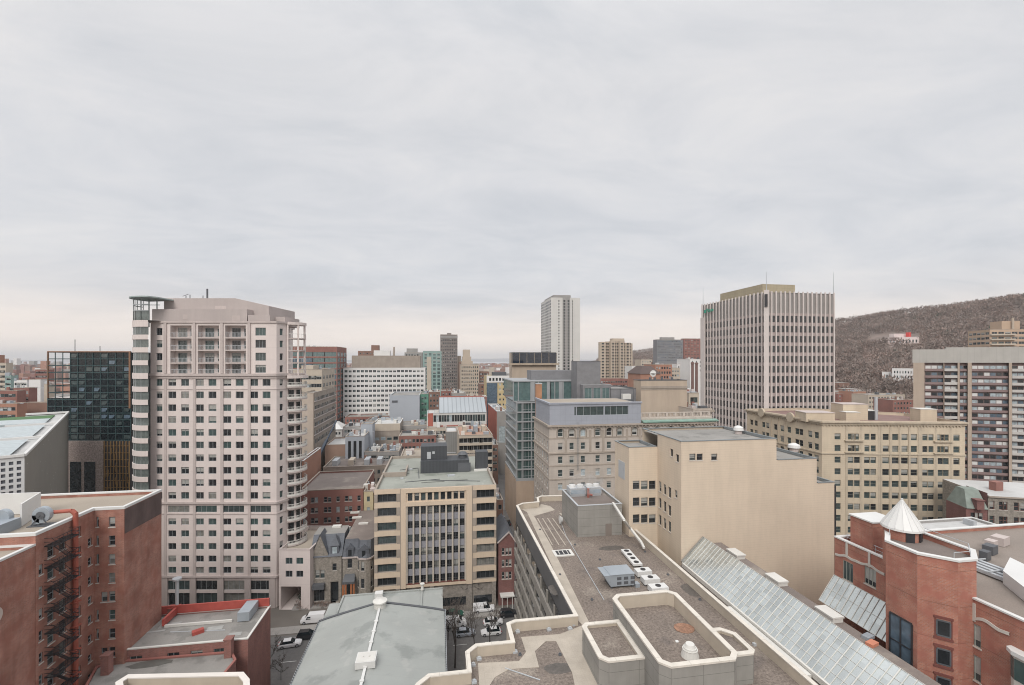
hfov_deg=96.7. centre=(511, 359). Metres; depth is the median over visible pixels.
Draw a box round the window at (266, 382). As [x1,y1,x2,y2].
[263,379,269,385]
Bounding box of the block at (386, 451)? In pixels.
[378,441,401,459]
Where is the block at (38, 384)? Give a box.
[29,379,46,401]
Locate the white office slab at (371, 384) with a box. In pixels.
[343,347,425,423]
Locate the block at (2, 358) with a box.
[0,355,4,362]
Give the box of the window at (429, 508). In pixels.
[427,506,431,512]
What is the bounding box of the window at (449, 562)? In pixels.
[447,559,451,566]
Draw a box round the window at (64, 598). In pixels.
[59,598,66,615]
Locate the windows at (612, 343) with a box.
[612,343,615,376]
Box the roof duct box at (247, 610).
[237,600,257,621]
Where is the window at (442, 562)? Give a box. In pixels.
[440,560,444,566]
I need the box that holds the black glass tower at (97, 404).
[47,351,149,492]
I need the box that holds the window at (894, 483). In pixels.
[892,481,897,486]
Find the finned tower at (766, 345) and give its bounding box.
[700,272,834,430]
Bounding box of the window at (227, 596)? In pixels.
[224,593,243,600]
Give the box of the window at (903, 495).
[901,493,906,498]
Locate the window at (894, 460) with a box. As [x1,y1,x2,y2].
[892,457,897,463]
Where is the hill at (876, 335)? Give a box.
[479,301,1023,398]
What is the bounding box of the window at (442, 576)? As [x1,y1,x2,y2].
[440,573,444,580]
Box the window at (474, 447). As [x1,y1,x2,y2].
[469,445,481,449]
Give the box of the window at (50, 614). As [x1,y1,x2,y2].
[47,608,55,624]
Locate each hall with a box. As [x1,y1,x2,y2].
[289,582,446,684]
[627,366,660,386]
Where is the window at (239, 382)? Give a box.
[236,379,243,385]
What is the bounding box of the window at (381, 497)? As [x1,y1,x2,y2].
[378,494,395,501]
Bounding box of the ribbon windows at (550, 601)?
[516,523,559,618]
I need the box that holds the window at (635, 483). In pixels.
[633,481,639,489]
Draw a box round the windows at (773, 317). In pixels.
[769,316,832,408]
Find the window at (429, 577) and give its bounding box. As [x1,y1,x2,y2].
[427,574,431,581]
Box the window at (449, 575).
[447,573,451,579]
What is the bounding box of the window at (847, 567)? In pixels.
[842,560,852,583]
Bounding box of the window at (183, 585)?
[168,581,189,589]
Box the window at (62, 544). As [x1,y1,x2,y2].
[59,536,66,552]
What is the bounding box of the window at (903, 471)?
[901,469,906,474]
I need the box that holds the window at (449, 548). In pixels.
[447,546,451,552]
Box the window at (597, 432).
[595,428,599,435]
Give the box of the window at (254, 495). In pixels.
[251,492,257,498]
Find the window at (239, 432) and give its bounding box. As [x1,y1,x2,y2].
[236,429,243,435]
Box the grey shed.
[445,426,456,453]
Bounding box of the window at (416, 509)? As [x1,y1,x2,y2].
[414,506,418,513]
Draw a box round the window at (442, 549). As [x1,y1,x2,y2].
[440,546,444,552]
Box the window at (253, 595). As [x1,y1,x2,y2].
[251,593,268,598]
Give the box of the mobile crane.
[321,420,336,454]
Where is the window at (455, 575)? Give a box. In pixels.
[453,572,457,579]
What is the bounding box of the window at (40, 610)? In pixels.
[38,608,43,620]
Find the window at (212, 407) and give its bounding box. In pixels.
[209,404,215,410]
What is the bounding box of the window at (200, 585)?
[196,581,216,589]
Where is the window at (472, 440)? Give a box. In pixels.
[469,438,481,442]
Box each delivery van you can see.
[300,610,325,624]
[446,615,466,627]
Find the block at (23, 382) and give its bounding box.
[14,377,30,387]
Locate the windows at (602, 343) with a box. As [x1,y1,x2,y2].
[602,343,606,376]
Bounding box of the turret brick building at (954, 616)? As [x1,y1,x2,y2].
[834,498,1023,684]
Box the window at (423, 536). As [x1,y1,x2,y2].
[421,534,425,540]
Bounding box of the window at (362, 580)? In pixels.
[361,579,364,588]
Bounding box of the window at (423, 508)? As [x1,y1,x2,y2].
[421,506,425,512]
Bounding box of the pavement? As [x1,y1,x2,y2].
[271,608,500,635]
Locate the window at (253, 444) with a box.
[251,442,257,447]
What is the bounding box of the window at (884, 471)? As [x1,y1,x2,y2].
[882,469,888,474]
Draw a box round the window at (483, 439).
[480,438,491,441]
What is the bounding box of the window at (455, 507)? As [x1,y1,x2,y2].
[453,504,457,511]
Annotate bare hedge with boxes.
[291,600,335,610]
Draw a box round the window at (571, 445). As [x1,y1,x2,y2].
[569,443,573,449]
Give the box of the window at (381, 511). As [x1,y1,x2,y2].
[378,508,395,515]
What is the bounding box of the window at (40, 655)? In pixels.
[38,652,43,665]
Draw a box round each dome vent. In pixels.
[733,425,743,433]
[787,443,800,451]
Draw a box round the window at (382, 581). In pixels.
[378,577,395,585]
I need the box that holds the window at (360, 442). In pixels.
[359,441,361,457]
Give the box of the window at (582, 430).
[580,428,584,436]
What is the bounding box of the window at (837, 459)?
[835,457,839,462]
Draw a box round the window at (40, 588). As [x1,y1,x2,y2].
[38,586,43,598]
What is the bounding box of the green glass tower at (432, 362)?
[423,351,440,395]
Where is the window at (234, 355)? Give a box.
[232,353,240,361]
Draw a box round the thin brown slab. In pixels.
[459,362,460,389]
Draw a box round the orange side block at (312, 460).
[302,448,320,486]
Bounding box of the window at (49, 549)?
[47,545,55,559]
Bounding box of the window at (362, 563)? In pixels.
[361,562,364,571]
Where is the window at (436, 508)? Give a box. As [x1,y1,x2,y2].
[434,505,438,512]
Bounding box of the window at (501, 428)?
[499,426,504,442]
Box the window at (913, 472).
[911,469,916,475]
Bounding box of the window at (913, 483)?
[911,481,916,486]
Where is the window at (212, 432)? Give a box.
[209,429,215,435]
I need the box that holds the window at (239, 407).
[236,404,243,410]
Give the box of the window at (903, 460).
[901,458,906,463]
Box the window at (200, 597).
[196,593,216,602]
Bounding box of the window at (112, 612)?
[108,610,115,620]
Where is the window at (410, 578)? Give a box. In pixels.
[408,576,412,582]
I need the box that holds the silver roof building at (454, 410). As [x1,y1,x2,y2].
[427,396,486,426]
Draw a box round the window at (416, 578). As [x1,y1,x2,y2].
[414,575,418,582]
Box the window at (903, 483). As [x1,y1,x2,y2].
[901,481,906,486]
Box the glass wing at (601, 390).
[580,383,610,397]
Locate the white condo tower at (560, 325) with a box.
[541,295,579,369]
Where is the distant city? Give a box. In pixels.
[5,358,874,396]
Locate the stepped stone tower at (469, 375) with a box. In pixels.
[460,350,478,394]
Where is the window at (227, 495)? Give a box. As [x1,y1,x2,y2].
[224,492,230,498]
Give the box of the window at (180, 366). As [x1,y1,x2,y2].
[178,364,186,372]
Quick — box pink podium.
[279,526,322,609]
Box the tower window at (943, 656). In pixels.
[936,647,950,667]
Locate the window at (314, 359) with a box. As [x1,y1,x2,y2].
[313,358,324,361]
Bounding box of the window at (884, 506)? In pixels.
[882,504,888,509]
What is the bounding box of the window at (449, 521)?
[447,519,451,525]
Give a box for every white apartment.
[672,364,679,367]
[677,357,699,405]
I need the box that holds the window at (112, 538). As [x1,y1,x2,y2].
[108,535,115,546]
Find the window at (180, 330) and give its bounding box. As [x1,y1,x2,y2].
[178,328,186,336]
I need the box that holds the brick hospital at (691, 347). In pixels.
[681,338,699,358]
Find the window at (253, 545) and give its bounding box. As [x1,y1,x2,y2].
[251,543,257,548]
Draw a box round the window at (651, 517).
[649,514,655,523]
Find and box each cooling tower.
[567,484,585,496]
[584,483,600,495]
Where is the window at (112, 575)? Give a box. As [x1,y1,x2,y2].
[108,573,115,583]
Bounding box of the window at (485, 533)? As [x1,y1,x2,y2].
[476,530,493,537]
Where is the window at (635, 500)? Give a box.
[633,497,639,506]
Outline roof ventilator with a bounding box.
[681,641,698,660]
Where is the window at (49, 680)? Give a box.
[47,672,55,684]
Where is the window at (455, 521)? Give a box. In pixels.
[453,519,457,525]
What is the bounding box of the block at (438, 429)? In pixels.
[427,422,446,437]
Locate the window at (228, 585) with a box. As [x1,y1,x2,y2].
[224,581,243,589]
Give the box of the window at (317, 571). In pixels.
[315,570,319,578]
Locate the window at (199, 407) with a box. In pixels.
[196,404,203,410]
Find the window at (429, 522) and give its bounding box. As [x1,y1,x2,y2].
[427,520,431,526]
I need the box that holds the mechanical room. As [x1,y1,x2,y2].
[562,487,621,536]
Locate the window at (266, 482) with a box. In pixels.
[263,479,269,485]
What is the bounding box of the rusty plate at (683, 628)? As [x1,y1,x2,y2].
[674,623,694,633]
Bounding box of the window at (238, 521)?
[236,519,243,524]
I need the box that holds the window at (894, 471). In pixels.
[892,469,897,474]
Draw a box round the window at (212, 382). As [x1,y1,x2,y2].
[209,379,215,385]
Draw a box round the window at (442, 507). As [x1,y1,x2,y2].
[440,505,444,511]
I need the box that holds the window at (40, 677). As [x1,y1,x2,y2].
[39,674,43,684]
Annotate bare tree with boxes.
[270,651,288,671]
[271,633,282,655]
[441,594,466,668]
[446,609,459,639]
[462,603,482,643]
[484,601,504,641]
[857,379,872,391]
[877,377,894,390]
[899,379,912,392]
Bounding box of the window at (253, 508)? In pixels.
[251,506,270,511]
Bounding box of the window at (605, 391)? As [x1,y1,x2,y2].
[602,388,608,397]
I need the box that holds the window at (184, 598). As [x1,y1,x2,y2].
[169,593,189,604]
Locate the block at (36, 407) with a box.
[27,402,46,412]
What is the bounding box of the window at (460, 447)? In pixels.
[459,446,469,449]
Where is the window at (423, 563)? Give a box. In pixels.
[421,561,425,567]
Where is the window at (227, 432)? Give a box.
[224,429,230,435]
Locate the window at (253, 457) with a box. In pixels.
[251,455,257,460]
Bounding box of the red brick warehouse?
[302,469,374,530]
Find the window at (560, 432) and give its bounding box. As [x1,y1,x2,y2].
[558,429,562,436]
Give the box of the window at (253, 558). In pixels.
[251,556,257,561]
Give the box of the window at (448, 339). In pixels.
[448,339,456,387]
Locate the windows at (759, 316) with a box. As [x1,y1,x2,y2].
[706,316,763,427]
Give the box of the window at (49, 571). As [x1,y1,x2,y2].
[47,568,55,581]
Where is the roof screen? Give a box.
[0,492,40,526]
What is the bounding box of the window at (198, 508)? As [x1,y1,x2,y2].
[196,506,216,511]
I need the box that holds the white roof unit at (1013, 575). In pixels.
[1003,558,1023,600]
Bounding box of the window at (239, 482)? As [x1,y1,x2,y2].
[236,479,243,485]
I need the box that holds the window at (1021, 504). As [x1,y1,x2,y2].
[1020,503,1023,511]
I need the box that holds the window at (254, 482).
[251,479,257,485]
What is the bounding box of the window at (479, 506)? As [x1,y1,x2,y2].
[476,503,493,510]
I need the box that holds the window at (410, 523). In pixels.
[408,521,412,527]
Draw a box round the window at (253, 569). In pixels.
[251,567,257,572]
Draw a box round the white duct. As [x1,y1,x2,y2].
[612,502,644,548]
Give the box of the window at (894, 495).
[892,493,897,498]
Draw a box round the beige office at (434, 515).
[373,442,495,609]
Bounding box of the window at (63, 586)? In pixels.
[59,577,66,594]
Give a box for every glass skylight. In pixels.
[681,536,924,684]
[818,574,885,641]
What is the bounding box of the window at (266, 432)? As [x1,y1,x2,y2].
[263,429,269,435]
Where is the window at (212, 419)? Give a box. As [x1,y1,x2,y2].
[209,416,215,422]
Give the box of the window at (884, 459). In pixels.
[882,457,888,462]
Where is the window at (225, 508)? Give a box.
[223,506,243,511]
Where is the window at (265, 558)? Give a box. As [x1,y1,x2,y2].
[263,556,269,561]
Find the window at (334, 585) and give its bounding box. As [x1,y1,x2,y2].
[331,581,338,602]
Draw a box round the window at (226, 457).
[224,455,230,460]
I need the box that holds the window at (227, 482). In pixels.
[224,479,230,485]
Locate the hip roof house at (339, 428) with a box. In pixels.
[336,421,345,436]
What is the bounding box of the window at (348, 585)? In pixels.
[347,584,352,594]
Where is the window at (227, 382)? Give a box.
[224,379,230,385]
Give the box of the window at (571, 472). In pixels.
[569,469,573,476]
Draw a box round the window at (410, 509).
[408,507,412,513]
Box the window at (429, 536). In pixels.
[427,533,431,540]
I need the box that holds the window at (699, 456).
[696,454,702,460]
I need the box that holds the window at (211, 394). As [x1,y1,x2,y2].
[209,392,215,397]
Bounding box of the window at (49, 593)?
[47,587,55,603]
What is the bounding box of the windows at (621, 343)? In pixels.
[621,343,624,376]
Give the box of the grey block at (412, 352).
[404,348,422,366]
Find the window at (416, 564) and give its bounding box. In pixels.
[414,562,418,568]
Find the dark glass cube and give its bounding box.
[509,352,558,377]
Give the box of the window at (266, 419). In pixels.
[263,416,269,422]
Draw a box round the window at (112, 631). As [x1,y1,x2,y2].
[108,628,115,639]
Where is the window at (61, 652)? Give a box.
[59,642,66,657]
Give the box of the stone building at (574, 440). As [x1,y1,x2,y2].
[532,397,718,501]
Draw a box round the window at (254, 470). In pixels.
[251,467,257,473]
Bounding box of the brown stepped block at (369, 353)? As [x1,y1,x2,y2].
[358,345,379,355]
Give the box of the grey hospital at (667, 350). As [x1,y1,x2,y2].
[653,337,682,363]
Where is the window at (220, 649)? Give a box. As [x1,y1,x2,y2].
[214,648,223,651]
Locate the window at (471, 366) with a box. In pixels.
[471,366,477,393]
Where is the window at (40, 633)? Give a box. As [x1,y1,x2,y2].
[38,630,43,643]
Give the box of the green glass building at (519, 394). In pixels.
[503,370,570,530]
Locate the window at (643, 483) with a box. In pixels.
[641,481,647,489]
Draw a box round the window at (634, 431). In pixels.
[632,427,636,434]
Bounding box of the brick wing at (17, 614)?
[0,544,35,684]
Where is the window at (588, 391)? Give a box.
[585,388,591,397]
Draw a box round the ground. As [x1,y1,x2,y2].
[69,363,509,636]
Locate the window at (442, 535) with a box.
[440,533,444,539]
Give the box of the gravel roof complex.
[415,495,817,684]
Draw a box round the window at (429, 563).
[427,561,431,567]
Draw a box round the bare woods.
[597,293,1023,398]
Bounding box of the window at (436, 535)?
[434,533,438,539]
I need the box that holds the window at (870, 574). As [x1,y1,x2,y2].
[864,566,876,589]
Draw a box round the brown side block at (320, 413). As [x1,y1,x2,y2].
[302,387,335,470]
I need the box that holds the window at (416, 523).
[414,521,418,527]
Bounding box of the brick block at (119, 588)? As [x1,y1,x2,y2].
[0,489,161,684]
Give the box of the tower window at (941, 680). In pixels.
[936,676,950,684]
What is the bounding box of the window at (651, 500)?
[649,497,655,506]
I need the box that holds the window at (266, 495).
[263,492,269,498]
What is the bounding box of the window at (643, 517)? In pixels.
[641,514,647,523]
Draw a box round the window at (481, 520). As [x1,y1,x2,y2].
[476,517,493,524]
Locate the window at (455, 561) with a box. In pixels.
[453,559,457,565]
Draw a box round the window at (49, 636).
[47,631,55,646]
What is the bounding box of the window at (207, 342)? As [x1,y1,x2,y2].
[205,340,213,348]
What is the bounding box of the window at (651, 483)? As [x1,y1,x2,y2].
[649,481,655,489]
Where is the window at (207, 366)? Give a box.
[205,364,213,372]
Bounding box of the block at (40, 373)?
[35,369,53,381]
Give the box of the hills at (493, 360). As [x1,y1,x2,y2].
[9,358,594,361]
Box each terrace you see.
[835,392,842,401]
[838,389,865,401]
[852,392,904,409]
[873,396,912,413]
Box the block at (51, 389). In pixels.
[44,381,54,401]
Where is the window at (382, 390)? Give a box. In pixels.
[345,370,383,411]
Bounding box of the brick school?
[644,362,671,378]
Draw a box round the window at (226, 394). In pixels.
[224,392,230,397]
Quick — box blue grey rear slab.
[361,421,374,447]
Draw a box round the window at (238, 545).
[236,543,243,548]
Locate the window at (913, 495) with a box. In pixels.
[911,493,916,498]
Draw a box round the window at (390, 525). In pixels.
[378,522,395,529]
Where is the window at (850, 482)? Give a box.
[848,480,852,485]
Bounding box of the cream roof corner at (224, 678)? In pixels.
[115,672,249,684]
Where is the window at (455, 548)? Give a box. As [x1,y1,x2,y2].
[453,545,457,552]
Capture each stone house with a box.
[312,524,348,603]
[946,486,987,520]
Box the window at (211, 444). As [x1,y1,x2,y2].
[209,442,215,447]
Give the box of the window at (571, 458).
[569,456,573,463]
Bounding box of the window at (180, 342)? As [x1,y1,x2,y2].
[178,340,186,348]
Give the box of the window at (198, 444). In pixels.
[196,442,203,447]
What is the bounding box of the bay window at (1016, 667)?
[1010,654,1023,684]
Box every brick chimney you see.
[691,362,693,388]
[695,362,697,391]
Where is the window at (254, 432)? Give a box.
[251,429,257,435]
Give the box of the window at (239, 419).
[236,416,243,422]
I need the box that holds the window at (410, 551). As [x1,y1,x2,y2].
[408,548,412,555]
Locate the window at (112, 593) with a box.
[108,591,115,602]
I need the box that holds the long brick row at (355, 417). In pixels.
[345,412,388,423]
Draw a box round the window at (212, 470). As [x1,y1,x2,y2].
[209,467,215,473]
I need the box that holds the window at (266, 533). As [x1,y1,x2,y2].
[263,530,269,536]
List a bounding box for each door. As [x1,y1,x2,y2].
[606,523,611,534]
[906,533,914,542]
[919,533,922,542]
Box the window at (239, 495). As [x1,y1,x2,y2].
[236,492,243,498]
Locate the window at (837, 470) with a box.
[835,468,839,473]
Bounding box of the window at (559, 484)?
[558,483,561,490]
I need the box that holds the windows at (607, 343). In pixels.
[607,343,608,376]
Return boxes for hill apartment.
[882,372,891,379]
[892,368,912,383]
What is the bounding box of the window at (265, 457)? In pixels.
[263,455,269,460]
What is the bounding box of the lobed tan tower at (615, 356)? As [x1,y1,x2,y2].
[598,338,632,377]
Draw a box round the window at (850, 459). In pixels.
[848,457,852,462]
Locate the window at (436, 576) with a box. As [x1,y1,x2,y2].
[434,574,438,580]
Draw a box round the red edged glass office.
[293,345,346,422]
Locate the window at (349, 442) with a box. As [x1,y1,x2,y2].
[348,441,350,458]
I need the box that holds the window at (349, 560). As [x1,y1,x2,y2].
[347,559,351,568]
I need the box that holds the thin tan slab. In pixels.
[457,356,460,389]
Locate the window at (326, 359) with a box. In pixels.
[324,358,335,361]
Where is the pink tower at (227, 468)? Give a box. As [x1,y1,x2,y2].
[129,289,307,607]
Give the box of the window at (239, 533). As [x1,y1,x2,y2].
[236,530,243,536]
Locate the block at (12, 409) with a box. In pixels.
[0,400,26,417]
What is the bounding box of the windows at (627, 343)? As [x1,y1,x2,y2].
[627,343,630,364]
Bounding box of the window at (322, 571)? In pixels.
[320,570,324,578]
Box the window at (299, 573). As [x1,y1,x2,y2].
[297,571,302,576]
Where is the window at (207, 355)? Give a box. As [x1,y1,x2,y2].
[205,353,213,361]
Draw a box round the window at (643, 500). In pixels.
[641,497,647,506]
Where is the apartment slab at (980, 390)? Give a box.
[912,347,1023,482]
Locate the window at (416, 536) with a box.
[414,534,418,540]
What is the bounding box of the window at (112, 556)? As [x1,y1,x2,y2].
[108,554,115,564]
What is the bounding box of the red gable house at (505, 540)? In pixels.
[496,513,515,608]
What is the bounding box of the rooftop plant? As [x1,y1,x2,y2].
[620,389,633,401]
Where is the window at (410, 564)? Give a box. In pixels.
[408,562,412,568]
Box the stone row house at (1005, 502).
[943,479,1023,523]
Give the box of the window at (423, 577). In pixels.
[421,575,425,581]
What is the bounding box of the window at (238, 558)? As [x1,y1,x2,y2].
[236,556,243,561]
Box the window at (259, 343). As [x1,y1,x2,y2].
[256,340,265,347]
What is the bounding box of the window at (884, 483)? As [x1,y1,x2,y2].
[882,481,888,486]
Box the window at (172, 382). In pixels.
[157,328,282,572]
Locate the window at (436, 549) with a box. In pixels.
[434,547,438,553]
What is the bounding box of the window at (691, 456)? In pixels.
[689,454,695,460]
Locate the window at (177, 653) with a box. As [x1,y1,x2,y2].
[168,652,178,655]
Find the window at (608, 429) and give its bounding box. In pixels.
[606,428,611,435]
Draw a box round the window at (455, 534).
[453,532,457,538]
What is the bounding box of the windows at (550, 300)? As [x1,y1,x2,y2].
[541,300,572,369]
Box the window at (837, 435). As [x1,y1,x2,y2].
[835,433,839,438]
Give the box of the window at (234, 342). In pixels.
[232,340,240,348]
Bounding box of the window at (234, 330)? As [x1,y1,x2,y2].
[232,328,240,336]
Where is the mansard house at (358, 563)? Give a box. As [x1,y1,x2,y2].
[342,510,373,595]
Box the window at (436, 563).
[434,560,438,566]
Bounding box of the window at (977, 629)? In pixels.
[973,623,981,650]
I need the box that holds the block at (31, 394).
[13,384,36,401]
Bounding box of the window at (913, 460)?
[911,458,916,463]
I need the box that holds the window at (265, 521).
[263,519,269,524]
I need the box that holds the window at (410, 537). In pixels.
[408,535,412,541]
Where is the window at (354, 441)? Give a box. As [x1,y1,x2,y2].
[354,441,355,456]
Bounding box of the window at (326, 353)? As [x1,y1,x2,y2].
[325,352,335,355]
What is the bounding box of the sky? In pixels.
[0,0,1023,359]
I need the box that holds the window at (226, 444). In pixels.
[224,442,230,447]
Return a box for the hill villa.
[888,332,918,346]
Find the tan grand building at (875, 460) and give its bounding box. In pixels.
[744,397,968,534]
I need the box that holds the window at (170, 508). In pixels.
[168,506,188,511]
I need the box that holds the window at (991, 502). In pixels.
[989,501,994,509]
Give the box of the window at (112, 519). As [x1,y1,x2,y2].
[108,517,115,527]
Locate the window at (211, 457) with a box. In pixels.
[209,455,215,460]
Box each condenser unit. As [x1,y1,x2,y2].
[634,567,651,577]
[640,574,659,585]
[648,583,668,590]
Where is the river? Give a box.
[9,362,508,363]
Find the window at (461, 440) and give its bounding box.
[459,438,469,442]
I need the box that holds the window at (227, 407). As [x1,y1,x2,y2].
[224,404,230,410]
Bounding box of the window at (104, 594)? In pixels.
[100,592,107,602]
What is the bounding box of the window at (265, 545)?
[263,543,269,548]
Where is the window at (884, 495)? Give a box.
[882,492,888,498]
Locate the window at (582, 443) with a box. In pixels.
[581,442,585,449]
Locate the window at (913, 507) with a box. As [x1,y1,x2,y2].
[911,505,916,510]
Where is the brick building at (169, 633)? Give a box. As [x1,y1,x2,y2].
[127,576,270,684]
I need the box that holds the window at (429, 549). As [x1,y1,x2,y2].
[427,547,431,553]
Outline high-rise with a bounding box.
[968,318,1023,346]
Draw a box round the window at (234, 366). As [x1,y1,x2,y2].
[232,364,240,372]
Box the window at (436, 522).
[434,520,438,526]
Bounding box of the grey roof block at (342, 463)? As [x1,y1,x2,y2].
[323,455,388,483]
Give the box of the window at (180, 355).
[178,353,186,361]
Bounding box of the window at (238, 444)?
[236,442,243,447]
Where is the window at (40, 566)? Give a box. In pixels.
[38,564,43,576]
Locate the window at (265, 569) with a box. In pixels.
[263,567,269,572]
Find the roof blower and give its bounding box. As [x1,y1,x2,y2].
[26,506,55,527]
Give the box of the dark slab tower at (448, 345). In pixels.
[440,333,457,388]
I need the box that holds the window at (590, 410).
[577,406,603,415]
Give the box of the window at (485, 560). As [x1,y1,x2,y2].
[476,557,493,564]
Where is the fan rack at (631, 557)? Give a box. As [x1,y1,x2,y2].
[621,549,642,565]
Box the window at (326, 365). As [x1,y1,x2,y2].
[325,364,335,367]
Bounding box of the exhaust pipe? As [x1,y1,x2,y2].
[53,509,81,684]
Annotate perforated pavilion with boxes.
[0,411,68,493]
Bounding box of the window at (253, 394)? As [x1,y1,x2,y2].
[251,392,257,397]
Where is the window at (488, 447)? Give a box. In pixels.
[480,445,491,449]
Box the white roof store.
[919,517,994,528]
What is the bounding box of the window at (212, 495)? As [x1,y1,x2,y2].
[209,492,215,498]
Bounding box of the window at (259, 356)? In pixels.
[256,353,265,360]
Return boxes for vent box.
[726,548,745,559]
[765,572,788,586]
[814,605,844,622]
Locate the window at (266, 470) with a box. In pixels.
[263,467,269,473]
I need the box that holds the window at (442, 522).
[440,519,444,525]
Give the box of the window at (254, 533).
[251,530,257,536]
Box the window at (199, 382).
[196,379,203,385]
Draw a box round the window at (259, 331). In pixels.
[256,328,265,335]
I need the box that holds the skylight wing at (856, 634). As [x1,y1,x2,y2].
[680,542,940,684]
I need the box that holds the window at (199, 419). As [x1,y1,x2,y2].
[196,416,203,422]
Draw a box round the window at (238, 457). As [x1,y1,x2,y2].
[236,455,243,460]
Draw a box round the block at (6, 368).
[0,363,12,389]
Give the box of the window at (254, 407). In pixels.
[251,404,257,410]
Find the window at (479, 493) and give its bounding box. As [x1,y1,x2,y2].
[476,489,493,496]
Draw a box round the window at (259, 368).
[256,365,265,372]
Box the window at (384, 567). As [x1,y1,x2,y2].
[378,564,395,571]
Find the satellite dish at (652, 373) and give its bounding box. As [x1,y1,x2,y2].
[650,370,655,378]
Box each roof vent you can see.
[373,597,386,609]
[861,632,874,639]
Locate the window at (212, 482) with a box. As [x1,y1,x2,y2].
[209,479,215,485]
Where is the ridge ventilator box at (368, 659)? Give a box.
[355,651,376,669]
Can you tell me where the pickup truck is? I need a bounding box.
[473,602,494,612]
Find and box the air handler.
[597,564,634,588]
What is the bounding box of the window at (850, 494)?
[848,492,852,497]
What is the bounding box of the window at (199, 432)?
[196,429,203,435]
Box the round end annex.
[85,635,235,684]
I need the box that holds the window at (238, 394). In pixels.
[236,392,243,397]
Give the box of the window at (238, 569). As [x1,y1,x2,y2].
[236,567,243,572]
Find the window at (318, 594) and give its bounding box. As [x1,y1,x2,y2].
[314,590,323,601]
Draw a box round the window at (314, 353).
[313,352,324,355]
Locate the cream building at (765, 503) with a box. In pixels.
[615,426,835,609]
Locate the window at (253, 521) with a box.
[251,519,257,524]
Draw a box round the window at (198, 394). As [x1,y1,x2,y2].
[196,392,203,397]
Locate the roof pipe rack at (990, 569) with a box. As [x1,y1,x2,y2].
[977,558,1003,580]
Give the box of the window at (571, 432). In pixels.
[569,429,574,436]
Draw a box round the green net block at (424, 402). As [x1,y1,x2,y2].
[420,391,428,420]
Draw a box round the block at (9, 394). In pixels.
[0,387,25,401]
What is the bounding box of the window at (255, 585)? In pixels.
[251,581,268,589]
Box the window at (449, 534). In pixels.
[447,532,451,538]
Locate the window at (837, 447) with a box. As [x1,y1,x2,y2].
[835,445,839,450]
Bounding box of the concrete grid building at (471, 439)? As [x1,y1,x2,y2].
[456,425,492,473]
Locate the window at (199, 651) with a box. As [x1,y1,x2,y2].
[191,650,202,653]
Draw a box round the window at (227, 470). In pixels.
[224,467,230,473]
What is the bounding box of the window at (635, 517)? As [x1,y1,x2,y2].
[633,514,639,523]
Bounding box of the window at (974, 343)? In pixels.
[969,333,975,344]
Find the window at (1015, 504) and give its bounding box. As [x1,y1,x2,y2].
[1014,502,1019,511]
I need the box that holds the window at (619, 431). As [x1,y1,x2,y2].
[617,427,621,435]
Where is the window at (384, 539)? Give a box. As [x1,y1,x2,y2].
[378,536,395,543]
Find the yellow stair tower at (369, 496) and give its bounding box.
[363,481,376,510]
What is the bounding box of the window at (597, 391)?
[594,388,600,397]
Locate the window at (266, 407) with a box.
[263,404,269,410]
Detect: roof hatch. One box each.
[192,627,203,635]
[552,549,574,556]
[865,639,878,647]
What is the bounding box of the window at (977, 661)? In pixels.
[973,654,981,684]
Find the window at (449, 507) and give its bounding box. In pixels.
[447,505,451,511]
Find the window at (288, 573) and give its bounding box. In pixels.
[286,571,291,576]
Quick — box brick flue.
[535,383,541,416]
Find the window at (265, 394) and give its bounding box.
[263,392,269,397]
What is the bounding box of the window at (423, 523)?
[421,520,425,526]
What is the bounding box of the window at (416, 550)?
[414,548,418,554]
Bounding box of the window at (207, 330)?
[205,328,213,336]
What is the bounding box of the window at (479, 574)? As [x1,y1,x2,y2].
[476,570,493,577]
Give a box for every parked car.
[277,637,301,649]
[296,628,313,639]
[446,608,463,616]
[456,627,474,637]
[481,625,501,636]
[483,616,502,626]
[499,607,515,618]
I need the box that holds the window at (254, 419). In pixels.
[251,416,257,422]
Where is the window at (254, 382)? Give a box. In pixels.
[251,379,257,385]
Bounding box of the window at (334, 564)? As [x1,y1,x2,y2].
[333,563,336,570]
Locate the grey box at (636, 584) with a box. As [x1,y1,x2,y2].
[634,581,639,587]
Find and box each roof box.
[375,590,382,597]
[979,549,990,560]
[982,543,997,555]
[984,538,997,544]
[990,533,1009,546]
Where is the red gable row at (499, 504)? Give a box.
[496,488,502,517]
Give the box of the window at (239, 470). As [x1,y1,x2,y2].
[236,467,243,473]
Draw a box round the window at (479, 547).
[476,543,493,550]
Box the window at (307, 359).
[301,358,312,361]
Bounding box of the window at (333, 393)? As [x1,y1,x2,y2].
[331,392,334,431]
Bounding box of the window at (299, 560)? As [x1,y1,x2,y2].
[297,558,302,563]
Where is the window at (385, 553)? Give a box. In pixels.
[378,550,395,557]
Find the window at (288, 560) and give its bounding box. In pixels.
[286,558,291,563]
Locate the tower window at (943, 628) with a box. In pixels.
[936,619,950,638]
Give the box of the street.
[270,474,515,684]
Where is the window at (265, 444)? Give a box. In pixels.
[263,442,269,447]
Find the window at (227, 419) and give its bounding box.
[224,416,230,422]
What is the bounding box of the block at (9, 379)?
[5,372,17,389]
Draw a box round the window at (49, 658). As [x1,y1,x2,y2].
[47,651,55,668]
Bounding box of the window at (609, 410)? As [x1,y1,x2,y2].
[605,406,627,414]
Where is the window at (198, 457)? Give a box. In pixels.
[196,455,203,460]
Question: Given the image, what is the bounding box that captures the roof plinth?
[0,517,20,533]
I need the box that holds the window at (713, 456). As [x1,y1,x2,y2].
[711,454,717,460]
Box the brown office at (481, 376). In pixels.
[479,371,488,382]

